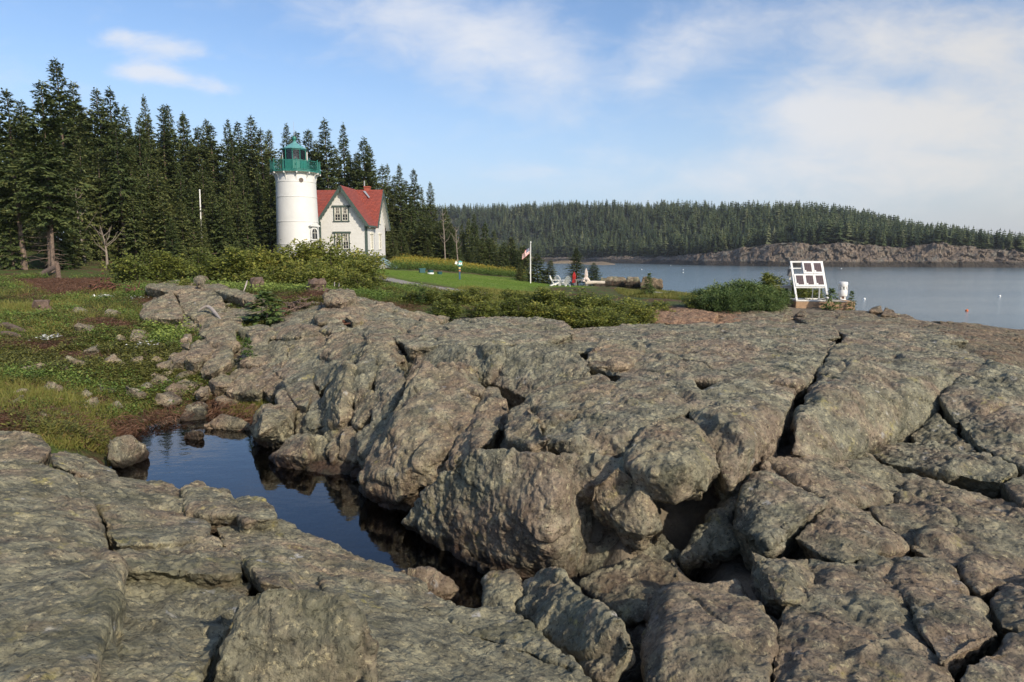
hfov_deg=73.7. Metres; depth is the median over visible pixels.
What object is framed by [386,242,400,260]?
spruce tree
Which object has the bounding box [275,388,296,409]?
rock ledge
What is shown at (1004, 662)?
rock ledge
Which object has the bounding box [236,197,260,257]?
spruce tree
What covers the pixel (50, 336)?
white flowers
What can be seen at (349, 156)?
spruce tree
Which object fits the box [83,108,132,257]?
spruce tree
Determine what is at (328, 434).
boulder
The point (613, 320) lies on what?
alder shrub
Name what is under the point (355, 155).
spruce tree
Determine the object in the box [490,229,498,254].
spruce tree
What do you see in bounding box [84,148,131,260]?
spruce tree
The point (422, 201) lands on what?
spruce tree
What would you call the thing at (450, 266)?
goldenrod
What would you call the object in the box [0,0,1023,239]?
sky
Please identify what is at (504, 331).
rock ledge
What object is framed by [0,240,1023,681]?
ground
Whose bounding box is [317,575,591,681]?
rock ledge
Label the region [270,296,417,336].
rock outcrop
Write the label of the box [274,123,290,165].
spruce tree
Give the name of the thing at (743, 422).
rock ledge
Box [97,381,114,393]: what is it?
boulder
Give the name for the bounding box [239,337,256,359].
young spruce
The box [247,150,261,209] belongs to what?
spruce tree
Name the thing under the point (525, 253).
flag
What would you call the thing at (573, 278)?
closed parasol
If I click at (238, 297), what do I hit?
rock outcrop
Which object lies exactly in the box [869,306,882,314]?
boulder
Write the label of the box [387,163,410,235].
spruce tree
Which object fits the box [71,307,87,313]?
stone
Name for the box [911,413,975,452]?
boulder
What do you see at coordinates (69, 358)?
stone
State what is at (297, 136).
spruce tree
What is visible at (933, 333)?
rock ledge
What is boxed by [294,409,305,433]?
boulder
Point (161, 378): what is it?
stone
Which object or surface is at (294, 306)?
root heap
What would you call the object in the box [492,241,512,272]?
spruce tree
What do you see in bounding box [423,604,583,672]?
rock ledge
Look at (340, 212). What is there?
window
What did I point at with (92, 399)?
stone
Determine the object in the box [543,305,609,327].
alder shrub
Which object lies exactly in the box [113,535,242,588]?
rock ledge
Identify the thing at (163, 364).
stone
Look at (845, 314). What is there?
boulder
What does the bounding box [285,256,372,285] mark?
alder shrub
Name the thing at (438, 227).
spruce tree
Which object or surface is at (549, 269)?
spruce tree
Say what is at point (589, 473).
rock ledge
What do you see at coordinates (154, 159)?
spruce tree
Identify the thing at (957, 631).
boulder
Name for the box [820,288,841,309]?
young spruce
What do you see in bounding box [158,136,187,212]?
spruce tree
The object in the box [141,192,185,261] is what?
spruce tree
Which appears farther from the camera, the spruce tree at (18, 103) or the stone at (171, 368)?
the spruce tree at (18, 103)
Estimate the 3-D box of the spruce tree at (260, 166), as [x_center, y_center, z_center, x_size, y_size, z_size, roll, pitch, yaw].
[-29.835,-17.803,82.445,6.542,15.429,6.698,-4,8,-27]
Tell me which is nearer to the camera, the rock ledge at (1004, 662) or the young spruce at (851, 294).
the rock ledge at (1004, 662)
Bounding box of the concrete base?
[787,298,854,309]
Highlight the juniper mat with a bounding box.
[0,290,356,451]
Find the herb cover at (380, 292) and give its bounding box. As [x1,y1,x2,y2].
[0,272,645,418]
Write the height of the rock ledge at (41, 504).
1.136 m
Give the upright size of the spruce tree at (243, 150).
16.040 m
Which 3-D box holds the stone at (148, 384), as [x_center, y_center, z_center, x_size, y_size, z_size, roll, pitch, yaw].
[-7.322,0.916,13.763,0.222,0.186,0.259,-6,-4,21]
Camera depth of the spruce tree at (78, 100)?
63.69 m
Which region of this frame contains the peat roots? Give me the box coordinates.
[100,400,260,452]
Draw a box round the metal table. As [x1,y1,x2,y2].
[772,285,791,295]
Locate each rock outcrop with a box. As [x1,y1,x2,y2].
[142,288,267,332]
[145,279,230,297]
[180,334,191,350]
[194,311,243,336]
[195,340,243,374]
[207,288,264,307]
[230,323,403,380]
[238,324,275,340]
[238,335,268,368]
[262,365,282,403]
[265,340,288,367]
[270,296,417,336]
[274,323,321,340]
[286,334,327,365]
[319,330,364,361]
[348,340,407,372]
[363,317,402,345]
[392,311,449,324]
[599,276,625,287]
[625,277,640,289]
[640,276,662,289]
[647,307,717,324]
[712,309,741,323]
[733,310,785,321]
[777,307,793,321]
[794,310,931,326]
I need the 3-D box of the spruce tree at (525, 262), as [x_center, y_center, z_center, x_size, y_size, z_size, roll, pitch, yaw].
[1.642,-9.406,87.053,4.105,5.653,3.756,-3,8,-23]
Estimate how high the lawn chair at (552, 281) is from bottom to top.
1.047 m
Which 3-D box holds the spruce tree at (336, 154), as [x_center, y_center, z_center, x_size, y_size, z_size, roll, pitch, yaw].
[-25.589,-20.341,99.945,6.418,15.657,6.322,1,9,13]
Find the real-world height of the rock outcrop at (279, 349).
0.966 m
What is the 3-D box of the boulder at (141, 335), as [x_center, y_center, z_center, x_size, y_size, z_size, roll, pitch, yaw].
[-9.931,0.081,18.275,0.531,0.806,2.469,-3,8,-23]
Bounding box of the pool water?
[106,410,529,607]
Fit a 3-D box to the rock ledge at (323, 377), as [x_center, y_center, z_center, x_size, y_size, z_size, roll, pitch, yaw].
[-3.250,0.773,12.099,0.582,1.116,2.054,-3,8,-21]
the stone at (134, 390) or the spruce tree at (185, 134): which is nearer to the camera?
the stone at (134, 390)
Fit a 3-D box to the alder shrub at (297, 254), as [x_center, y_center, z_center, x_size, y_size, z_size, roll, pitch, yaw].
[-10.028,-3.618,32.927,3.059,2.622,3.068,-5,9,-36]
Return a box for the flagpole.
[529,241,530,282]
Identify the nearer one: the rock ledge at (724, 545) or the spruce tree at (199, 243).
the rock ledge at (724, 545)
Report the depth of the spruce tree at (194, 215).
58.91 m
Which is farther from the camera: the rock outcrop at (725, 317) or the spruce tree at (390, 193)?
the spruce tree at (390, 193)
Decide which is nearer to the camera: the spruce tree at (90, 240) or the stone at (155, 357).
the stone at (155, 357)
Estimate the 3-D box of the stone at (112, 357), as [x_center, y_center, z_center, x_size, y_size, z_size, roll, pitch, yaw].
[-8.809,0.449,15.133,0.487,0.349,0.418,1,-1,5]
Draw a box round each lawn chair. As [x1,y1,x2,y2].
[549,275,559,285]
[554,275,564,285]
[560,277,570,286]
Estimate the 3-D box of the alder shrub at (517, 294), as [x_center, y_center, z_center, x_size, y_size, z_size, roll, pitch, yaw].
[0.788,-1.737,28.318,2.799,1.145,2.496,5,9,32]
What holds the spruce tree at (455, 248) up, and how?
on the ground at (682, 520)
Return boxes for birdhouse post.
[455,261,461,279]
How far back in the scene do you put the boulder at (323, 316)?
17.17 m
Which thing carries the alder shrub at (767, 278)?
on the ground at (682, 520)
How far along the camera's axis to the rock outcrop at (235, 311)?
19.94 m
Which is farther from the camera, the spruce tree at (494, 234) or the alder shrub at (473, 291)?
the spruce tree at (494, 234)
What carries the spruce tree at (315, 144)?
on the ground at (682, 520)
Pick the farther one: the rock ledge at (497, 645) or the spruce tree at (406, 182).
the spruce tree at (406, 182)
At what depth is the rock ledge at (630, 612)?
5.42 m
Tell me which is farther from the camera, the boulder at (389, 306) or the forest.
the forest
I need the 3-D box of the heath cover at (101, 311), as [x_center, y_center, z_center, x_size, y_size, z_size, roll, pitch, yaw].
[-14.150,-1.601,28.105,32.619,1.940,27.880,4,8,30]
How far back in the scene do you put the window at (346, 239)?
69.42 m
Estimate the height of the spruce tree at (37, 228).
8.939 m
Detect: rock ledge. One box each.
[0,431,50,465]
[0,461,108,554]
[0,545,128,681]
[50,451,117,478]
[69,473,183,516]
[101,505,210,550]
[101,573,251,681]
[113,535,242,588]
[180,480,241,536]
[216,519,393,595]
[235,495,278,533]
[241,555,458,608]
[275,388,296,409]
[282,368,315,412]
[302,390,322,434]
[305,459,360,476]
[313,359,343,397]
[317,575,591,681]
[352,355,377,391]
[355,397,401,469]
[371,361,405,420]
[376,498,415,511]
[392,316,575,359]
[398,566,458,602]
[401,447,591,581]
[404,342,506,388]
[420,536,497,573]
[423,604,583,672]
[479,639,559,673]
[491,341,590,407]
[525,373,615,430]
[542,371,702,457]
[555,320,840,359]
[560,452,624,512]
[578,528,680,579]
[579,554,678,601]
[584,328,835,412]
[592,592,647,627]
[618,622,645,681]
[678,470,753,581]
[689,373,796,499]
[701,523,739,568]
[733,459,827,570]
[761,452,907,510]
[772,558,953,681]
[790,330,984,461]
[835,324,967,348]
[868,491,957,556]
[870,440,1017,498]
[902,473,1023,523]
[914,507,1023,567]
[918,322,1023,366]
[939,359,1023,436]
[960,405,1023,476]
[960,631,1023,681]
[990,568,1023,645]
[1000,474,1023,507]
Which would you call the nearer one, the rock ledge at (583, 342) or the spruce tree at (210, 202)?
the rock ledge at (583, 342)
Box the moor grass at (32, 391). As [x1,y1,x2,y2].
[0,273,525,433]
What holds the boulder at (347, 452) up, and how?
in the pool water
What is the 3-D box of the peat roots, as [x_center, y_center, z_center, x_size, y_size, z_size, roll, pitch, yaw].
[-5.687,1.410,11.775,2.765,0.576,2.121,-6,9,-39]
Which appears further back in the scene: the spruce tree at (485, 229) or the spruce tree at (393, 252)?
the spruce tree at (485, 229)
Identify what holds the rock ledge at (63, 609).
on the ground at (682, 520)
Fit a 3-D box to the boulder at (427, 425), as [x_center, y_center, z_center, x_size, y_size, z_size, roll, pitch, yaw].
[-1.002,1.304,8.977,1.635,1.866,2.470,3,8,20]
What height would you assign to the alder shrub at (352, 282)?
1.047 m
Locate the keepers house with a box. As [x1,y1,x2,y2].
[317,181,397,268]
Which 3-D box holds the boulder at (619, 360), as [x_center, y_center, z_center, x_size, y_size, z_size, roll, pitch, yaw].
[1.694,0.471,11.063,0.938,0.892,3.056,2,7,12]
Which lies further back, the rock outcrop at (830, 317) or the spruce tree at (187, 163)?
the spruce tree at (187, 163)
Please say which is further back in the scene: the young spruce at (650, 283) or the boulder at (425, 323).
the young spruce at (650, 283)
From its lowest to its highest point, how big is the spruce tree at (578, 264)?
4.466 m
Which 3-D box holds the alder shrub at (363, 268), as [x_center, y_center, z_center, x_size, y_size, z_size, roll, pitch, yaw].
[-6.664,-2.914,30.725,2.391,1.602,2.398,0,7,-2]
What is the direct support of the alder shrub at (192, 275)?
on the ground at (682, 520)
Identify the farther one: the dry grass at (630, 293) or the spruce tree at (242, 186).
the spruce tree at (242, 186)
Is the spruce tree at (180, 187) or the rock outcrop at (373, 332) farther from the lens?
the spruce tree at (180, 187)
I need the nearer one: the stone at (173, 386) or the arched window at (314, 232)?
the stone at (173, 386)
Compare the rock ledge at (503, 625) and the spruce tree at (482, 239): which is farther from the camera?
the spruce tree at (482, 239)
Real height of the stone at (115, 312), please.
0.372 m
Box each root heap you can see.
[79,273,120,291]
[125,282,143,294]
[261,296,321,312]
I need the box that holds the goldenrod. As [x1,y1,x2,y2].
[386,253,529,279]
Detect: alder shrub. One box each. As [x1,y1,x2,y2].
[96,249,185,283]
[135,248,189,280]
[161,257,205,278]
[174,276,196,285]
[177,246,249,281]
[204,244,265,282]
[205,244,281,282]
[232,264,299,284]
[252,243,297,271]
[270,233,383,272]
[276,259,312,283]
[279,239,340,273]
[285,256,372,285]
[314,245,388,281]
[336,271,381,290]
[343,259,390,286]
[394,290,428,302]
[412,289,451,303]
[424,299,467,320]
[433,288,484,304]
[460,300,508,317]
[462,287,495,301]
[488,300,502,310]
[493,296,539,317]
[496,285,551,305]
[505,299,592,320]
[525,286,576,311]
[527,287,623,311]
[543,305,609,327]
[573,305,646,327]
[575,292,612,309]
[600,294,660,320]
[616,303,659,323]
[645,300,675,311]
[683,294,712,309]
[741,282,789,295]
[757,272,801,297]
[778,279,824,299]
[803,288,824,297]
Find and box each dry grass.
[456,284,566,305]
[614,286,696,300]
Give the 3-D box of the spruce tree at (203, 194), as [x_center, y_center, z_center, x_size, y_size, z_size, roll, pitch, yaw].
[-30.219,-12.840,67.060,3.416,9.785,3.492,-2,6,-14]
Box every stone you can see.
[21,361,45,368]
[44,381,62,390]
[65,355,77,361]
[70,360,86,365]
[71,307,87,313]
[74,321,93,333]
[82,344,100,355]
[82,388,92,396]
[84,397,99,407]
[102,353,121,363]
[105,309,120,316]
[113,401,122,408]
[116,334,125,341]
[125,386,147,400]
[129,356,142,361]
[141,382,152,388]
[150,356,162,361]
[150,374,170,385]
[153,391,182,407]
[156,360,171,370]
[164,381,198,398]
[168,364,184,372]
[168,390,181,395]
[174,370,195,380]
[177,378,202,386]
[205,385,212,398]
[215,395,238,409]
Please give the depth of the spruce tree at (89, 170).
69.92 m
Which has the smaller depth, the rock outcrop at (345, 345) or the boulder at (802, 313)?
the rock outcrop at (345, 345)
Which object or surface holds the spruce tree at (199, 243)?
on the ground at (682, 520)
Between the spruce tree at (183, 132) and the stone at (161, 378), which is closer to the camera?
the stone at (161, 378)
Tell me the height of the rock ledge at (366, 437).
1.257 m
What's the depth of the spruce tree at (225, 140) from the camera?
83.61 m
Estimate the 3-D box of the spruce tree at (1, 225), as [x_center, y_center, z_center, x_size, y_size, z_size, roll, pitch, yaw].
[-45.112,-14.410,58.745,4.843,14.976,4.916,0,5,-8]
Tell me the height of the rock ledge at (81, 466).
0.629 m
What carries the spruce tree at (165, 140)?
on the ground at (682, 520)
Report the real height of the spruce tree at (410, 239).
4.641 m
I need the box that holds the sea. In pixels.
[529,262,1023,328]
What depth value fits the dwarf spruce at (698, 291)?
31.63 m
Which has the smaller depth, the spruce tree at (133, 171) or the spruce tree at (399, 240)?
the spruce tree at (133, 171)
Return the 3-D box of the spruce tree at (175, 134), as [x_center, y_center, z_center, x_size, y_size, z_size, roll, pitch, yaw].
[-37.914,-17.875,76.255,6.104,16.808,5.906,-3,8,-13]
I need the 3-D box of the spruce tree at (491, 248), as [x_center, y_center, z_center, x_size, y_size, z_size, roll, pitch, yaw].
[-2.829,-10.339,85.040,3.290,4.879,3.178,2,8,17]
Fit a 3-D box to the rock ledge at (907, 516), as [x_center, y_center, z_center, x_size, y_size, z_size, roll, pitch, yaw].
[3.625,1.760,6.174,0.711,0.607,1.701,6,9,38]
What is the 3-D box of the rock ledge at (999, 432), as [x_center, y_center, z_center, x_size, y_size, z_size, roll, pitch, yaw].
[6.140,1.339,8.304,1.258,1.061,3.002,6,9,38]
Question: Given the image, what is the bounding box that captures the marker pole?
[199,189,201,230]
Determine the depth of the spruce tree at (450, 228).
91.95 m
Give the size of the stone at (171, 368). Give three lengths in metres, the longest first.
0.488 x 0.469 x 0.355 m
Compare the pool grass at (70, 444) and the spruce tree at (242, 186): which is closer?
the pool grass at (70, 444)
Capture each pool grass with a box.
[26,410,118,453]
[218,394,275,415]
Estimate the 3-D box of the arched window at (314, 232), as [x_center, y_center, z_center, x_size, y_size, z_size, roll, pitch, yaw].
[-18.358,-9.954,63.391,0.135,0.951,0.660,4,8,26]
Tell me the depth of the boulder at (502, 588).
5.17 m
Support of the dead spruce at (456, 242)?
on the ground at (682, 520)
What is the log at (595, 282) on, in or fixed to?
on the rock outcrop
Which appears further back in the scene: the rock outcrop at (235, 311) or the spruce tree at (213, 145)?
the spruce tree at (213, 145)
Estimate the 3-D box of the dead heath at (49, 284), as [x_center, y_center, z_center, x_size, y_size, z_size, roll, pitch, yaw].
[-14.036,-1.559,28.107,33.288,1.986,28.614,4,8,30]
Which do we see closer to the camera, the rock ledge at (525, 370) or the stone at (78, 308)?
the rock ledge at (525, 370)
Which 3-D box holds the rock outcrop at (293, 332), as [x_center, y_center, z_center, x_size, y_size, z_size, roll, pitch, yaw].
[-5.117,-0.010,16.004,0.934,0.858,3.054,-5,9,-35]
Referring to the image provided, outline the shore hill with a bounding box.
[436,212,1023,267]
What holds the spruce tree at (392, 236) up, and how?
on the ground at (682, 520)
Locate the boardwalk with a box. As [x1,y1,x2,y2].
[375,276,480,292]
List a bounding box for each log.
[0,322,25,331]
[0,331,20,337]
[39,265,55,275]
[585,281,604,284]
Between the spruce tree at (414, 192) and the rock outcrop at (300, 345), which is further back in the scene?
the spruce tree at (414, 192)
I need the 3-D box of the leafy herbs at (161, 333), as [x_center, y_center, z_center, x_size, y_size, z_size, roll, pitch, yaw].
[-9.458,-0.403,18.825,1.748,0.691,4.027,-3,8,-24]
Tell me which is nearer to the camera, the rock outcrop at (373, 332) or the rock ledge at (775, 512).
the rock ledge at (775, 512)
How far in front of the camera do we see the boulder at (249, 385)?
13.29 m
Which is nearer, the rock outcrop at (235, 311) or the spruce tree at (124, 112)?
the rock outcrop at (235, 311)
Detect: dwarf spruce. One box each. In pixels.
[677,287,709,305]
[695,288,756,313]
[699,277,778,301]
[732,292,787,312]
[749,283,796,311]
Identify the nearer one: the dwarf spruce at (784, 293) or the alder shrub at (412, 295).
the alder shrub at (412, 295)
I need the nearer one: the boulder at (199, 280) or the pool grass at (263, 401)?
the pool grass at (263, 401)
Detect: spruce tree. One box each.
[0,80,104,266]
[0,88,58,269]
[0,127,16,237]
[0,136,31,247]
[0,151,32,253]
[0,170,35,269]
[5,99,76,248]
[10,122,87,272]
[19,57,91,242]
[21,118,63,250]
[29,150,77,255]
[35,196,83,268]
[42,81,98,218]
[55,195,95,265]
[58,87,131,223]
[60,140,114,260]
[61,128,105,249]
[65,99,103,235]
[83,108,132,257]
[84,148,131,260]
[89,120,148,254]
[92,86,143,245]
[112,149,148,254]
[112,196,155,262]
[116,104,140,240]
[127,180,163,260]
[129,116,158,252]
[137,94,164,218]
[137,115,175,233]
[140,168,180,252]
[141,152,161,219]
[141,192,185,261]
[152,104,187,219]
[156,105,193,249]
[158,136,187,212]
[161,218,186,260]
[170,199,195,260]
[172,166,194,255]
[173,114,202,199]
[173,125,228,226]
[176,111,198,183]
[180,181,214,259]
[183,142,198,205]
[188,123,236,213]
[191,219,212,262]
[194,160,216,252]
[198,119,223,239]
[201,181,223,256]
[204,192,240,258]
[208,144,224,239]
[213,133,261,236]
[216,121,266,250]
[217,212,240,254]
[219,118,232,184]
[221,170,239,234]
[229,186,251,248]
[233,166,261,252]
[236,115,266,212]
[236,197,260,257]
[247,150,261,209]
[248,127,276,251]
[251,169,274,251]
[254,157,276,252]
[261,130,279,247]
[265,177,275,241]
[266,156,281,245]
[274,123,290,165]
[291,131,310,170]
[301,128,331,189]
[310,117,350,189]
[312,139,333,189]
[330,148,343,189]
[333,122,355,188]
[342,154,359,187]
[346,137,391,247]
[349,151,368,188]
[361,144,395,253]
[378,164,392,204]
[382,164,395,255]
[385,175,405,232]
[385,194,401,255]
[385,224,399,260]
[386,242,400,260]
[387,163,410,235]
[388,223,411,252]
[391,246,397,259]
[396,180,418,228]
[396,230,407,256]
[402,230,412,249]
[403,198,417,247]
[404,169,430,237]
[404,218,442,259]
[404,241,410,263]
[409,232,422,256]
[417,190,433,225]
[421,181,440,226]
[422,237,435,259]
[431,221,460,257]
[437,231,463,261]
[440,206,450,232]
[443,236,460,260]
[447,222,458,243]
[451,227,461,255]
[454,236,464,261]
[458,225,467,262]
[461,219,473,257]
[464,248,470,263]
[466,214,481,255]
[469,248,474,262]
[470,232,479,261]
[470,238,492,263]
[470,241,493,265]
[480,222,489,241]
[483,238,496,265]
[485,238,498,263]
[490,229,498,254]
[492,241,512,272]
[499,237,525,271]
[508,251,526,276]
[509,250,517,274]
[514,265,526,281]
[519,253,551,282]
[520,245,533,280]
[540,260,559,284]
[560,247,589,285]
[588,263,602,285]
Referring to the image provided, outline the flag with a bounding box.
[522,247,529,258]
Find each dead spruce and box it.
[70,188,95,262]
[89,226,123,268]
[439,210,449,259]
[452,226,458,258]
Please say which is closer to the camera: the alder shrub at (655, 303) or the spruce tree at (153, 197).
the alder shrub at (655, 303)
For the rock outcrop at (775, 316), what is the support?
on the ground at (682, 520)
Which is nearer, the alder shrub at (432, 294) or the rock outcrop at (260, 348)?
the rock outcrop at (260, 348)
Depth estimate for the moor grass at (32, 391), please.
12.81 m
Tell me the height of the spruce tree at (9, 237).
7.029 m
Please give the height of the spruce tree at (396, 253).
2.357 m
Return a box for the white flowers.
[36,334,61,339]
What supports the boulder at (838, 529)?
on the ground at (682, 520)
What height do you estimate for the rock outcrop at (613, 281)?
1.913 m
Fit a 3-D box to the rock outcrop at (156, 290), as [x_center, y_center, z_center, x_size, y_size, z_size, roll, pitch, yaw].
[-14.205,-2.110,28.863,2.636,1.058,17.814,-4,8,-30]
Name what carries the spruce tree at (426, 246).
on the ground at (682, 520)
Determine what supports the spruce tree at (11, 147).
on the ground at (682, 520)
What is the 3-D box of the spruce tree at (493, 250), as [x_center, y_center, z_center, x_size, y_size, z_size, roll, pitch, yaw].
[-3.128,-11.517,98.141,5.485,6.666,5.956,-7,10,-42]
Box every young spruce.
[64,258,72,269]
[235,291,290,325]
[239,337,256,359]
[415,288,427,305]
[640,272,656,294]
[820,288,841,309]
[846,291,856,309]
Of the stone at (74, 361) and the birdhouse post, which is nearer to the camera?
the stone at (74, 361)
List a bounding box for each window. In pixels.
[312,229,316,238]
[332,205,349,221]
[333,231,350,249]
[370,232,373,249]
[379,233,381,249]
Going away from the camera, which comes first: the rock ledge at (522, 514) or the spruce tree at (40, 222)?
the rock ledge at (522, 514)
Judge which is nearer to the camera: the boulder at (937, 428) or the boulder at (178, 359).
the boulder at (937, 428)
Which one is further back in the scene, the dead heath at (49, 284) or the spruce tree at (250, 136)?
the spruce tree at (250, 136)
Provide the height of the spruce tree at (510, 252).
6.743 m
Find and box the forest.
[405,198,1023,256]
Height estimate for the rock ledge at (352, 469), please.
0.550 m
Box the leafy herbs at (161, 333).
[137,314,193,343]
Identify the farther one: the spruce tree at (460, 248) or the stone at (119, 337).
the spruce tree at (460, 248)
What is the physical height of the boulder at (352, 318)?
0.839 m
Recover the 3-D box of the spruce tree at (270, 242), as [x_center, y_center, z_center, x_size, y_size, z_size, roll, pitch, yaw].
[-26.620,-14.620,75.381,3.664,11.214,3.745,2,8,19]
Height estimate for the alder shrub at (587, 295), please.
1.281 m
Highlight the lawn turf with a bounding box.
[378,269,586,291]
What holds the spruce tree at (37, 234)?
on the ground at (682, 520)
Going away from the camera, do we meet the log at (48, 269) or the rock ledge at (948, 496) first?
the rock ledge at (948, 496)
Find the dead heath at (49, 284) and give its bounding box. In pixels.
[0,275,445,453]
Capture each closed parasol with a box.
[572,272,575,284]
[581,269,589,285]
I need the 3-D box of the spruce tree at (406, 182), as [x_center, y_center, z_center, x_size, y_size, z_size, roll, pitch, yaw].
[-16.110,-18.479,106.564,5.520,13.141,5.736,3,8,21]
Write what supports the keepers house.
on the ground at (682, 520)
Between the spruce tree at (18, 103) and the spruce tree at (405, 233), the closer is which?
the spruce tree at (18, 103)
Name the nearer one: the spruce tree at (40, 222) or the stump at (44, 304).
the stump at (44, 304)
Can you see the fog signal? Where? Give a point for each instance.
(842, 290)
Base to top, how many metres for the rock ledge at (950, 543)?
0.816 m
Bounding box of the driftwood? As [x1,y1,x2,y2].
[197,305,220,318]
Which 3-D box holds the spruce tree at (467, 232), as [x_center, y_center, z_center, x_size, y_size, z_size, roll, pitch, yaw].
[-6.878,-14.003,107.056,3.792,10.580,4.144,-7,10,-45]
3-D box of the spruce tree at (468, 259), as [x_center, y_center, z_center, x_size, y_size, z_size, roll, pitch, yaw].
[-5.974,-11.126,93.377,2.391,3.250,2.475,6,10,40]
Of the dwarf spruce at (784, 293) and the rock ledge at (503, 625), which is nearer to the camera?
the rock ledge at (503, 625)
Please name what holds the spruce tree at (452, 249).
on the ground at (682, 520)
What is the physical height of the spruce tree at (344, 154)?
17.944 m
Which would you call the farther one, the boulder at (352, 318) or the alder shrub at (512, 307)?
the alder shrub at (512, 307)
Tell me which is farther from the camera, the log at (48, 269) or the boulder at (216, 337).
the log at (48, 269)
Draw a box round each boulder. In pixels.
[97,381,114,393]
[107,435,148,467]
[130,327,146,344]
[139,292,183,325]
[169,350,188,369]
[177,291,225,320]
[180,401,208,420]
[183,430,203,439]
[185,339,214,372]
[193,275,208,287]
[195,386,208,401]
[198,326,240,353]
[201,345,234,382]
[204,414,250,429]
[208,372,235,397]
[214,588,378,681]
[226,368,265,403]
[250,403,296,448]
[268,432,316,469]
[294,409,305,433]
[313,303,368,326]
[313,434,328,461]
[319,319,346,335]
[320,360,357,429]
[320,423,347,442]
[322,288,357,308]
[325,438,339,465]
[339,425,358,464]
[346,311,367,326]
[351,388,374,432]
[357,360,479,505]
[368,306,386,314]
[374,301,397,311]
[407,317,440,335]
[436,361,485,396]
[444,386,508,470]
[481,568,523,612]
[499,401,549,452]
[516,566,635,681]
[586,338,645,371]
[590,468,662,550]
[623,414,719,504]
[640,579,778,681]
[751,551,814,620]
[794,494,909,562]
[795,310,807,316]
[837,312,848,318]
[856,552,969,594]
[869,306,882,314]
[881,308,897,317]
[896,583,998,681]
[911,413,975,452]
[956,536,1023,611]
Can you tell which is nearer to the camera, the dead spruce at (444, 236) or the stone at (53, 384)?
the stone at (53, 384)
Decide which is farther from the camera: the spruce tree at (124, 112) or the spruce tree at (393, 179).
the spruce tree at (393, 179)
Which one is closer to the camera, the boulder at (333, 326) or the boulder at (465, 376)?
the boulder at (465, 376)
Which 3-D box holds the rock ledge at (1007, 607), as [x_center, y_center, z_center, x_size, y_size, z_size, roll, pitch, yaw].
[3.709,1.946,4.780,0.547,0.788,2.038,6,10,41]
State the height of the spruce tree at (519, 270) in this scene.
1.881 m
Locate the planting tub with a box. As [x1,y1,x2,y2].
[418,268,424,272]
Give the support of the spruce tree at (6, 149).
on the ground at (682, 520)
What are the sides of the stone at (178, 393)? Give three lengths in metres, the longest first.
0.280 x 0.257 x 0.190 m
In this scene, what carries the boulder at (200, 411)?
on the ground at (682, 520)
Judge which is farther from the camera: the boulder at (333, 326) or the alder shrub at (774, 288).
the alder shrub at (774, 288)
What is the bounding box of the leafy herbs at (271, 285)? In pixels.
[210,278,342,293]
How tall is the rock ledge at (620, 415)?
1.001 m
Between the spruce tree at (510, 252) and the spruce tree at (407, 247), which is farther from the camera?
the spruce tree at (510, 252)
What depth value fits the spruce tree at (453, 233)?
90.88 m
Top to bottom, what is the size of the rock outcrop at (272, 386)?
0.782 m
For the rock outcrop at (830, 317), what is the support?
on the ground at (682, 520)
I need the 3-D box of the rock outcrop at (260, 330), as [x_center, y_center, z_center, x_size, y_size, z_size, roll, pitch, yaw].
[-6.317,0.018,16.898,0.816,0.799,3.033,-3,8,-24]
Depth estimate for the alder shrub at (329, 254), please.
32.46 m
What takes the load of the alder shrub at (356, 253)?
on the ground at (682, 520)
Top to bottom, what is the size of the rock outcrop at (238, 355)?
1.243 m
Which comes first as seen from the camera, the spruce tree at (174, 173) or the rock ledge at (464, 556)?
the rock ledge at (464, 556)
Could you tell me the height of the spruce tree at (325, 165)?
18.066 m
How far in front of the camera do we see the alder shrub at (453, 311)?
21.87 m
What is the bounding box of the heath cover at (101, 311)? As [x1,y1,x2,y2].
[0,273,644,439]
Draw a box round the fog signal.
[838,282,847,299]
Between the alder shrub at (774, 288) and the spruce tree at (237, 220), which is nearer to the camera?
the alder shrub at (774, 288)
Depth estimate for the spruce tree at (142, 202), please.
56.94 m
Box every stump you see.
[32,300,52,311]
[55,261,61,277]
[249,277,263,288]
[305,278,329,291]
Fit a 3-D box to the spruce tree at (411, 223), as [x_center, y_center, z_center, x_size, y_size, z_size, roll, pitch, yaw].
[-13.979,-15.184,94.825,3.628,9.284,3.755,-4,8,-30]
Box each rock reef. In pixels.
[553,260,581,262]
[581,261,614,264]
[931,321,958,323]
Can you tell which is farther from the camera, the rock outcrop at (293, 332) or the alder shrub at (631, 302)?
the alder shrub at (631, 302)
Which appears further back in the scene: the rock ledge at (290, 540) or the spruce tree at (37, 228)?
the spruce tree at (37, 228)
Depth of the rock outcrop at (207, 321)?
18.26 m
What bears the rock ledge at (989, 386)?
on the ground at (682, 520)
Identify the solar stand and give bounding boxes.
[787,261,828,301]
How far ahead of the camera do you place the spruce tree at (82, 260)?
49.47 m
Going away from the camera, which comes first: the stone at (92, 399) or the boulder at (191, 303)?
the stone at (92, 399)
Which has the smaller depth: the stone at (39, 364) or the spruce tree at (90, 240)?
the stone at (39, 364)
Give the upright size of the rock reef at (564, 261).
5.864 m
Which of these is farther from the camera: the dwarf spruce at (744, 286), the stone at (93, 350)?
the dwarf spruce at (744, 286)
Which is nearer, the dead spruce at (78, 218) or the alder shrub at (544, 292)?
the alder shrub at (544, 292)
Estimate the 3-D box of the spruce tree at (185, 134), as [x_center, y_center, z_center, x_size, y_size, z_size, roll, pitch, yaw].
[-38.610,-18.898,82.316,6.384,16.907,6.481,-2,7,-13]
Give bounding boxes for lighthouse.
[269,136,320,256]

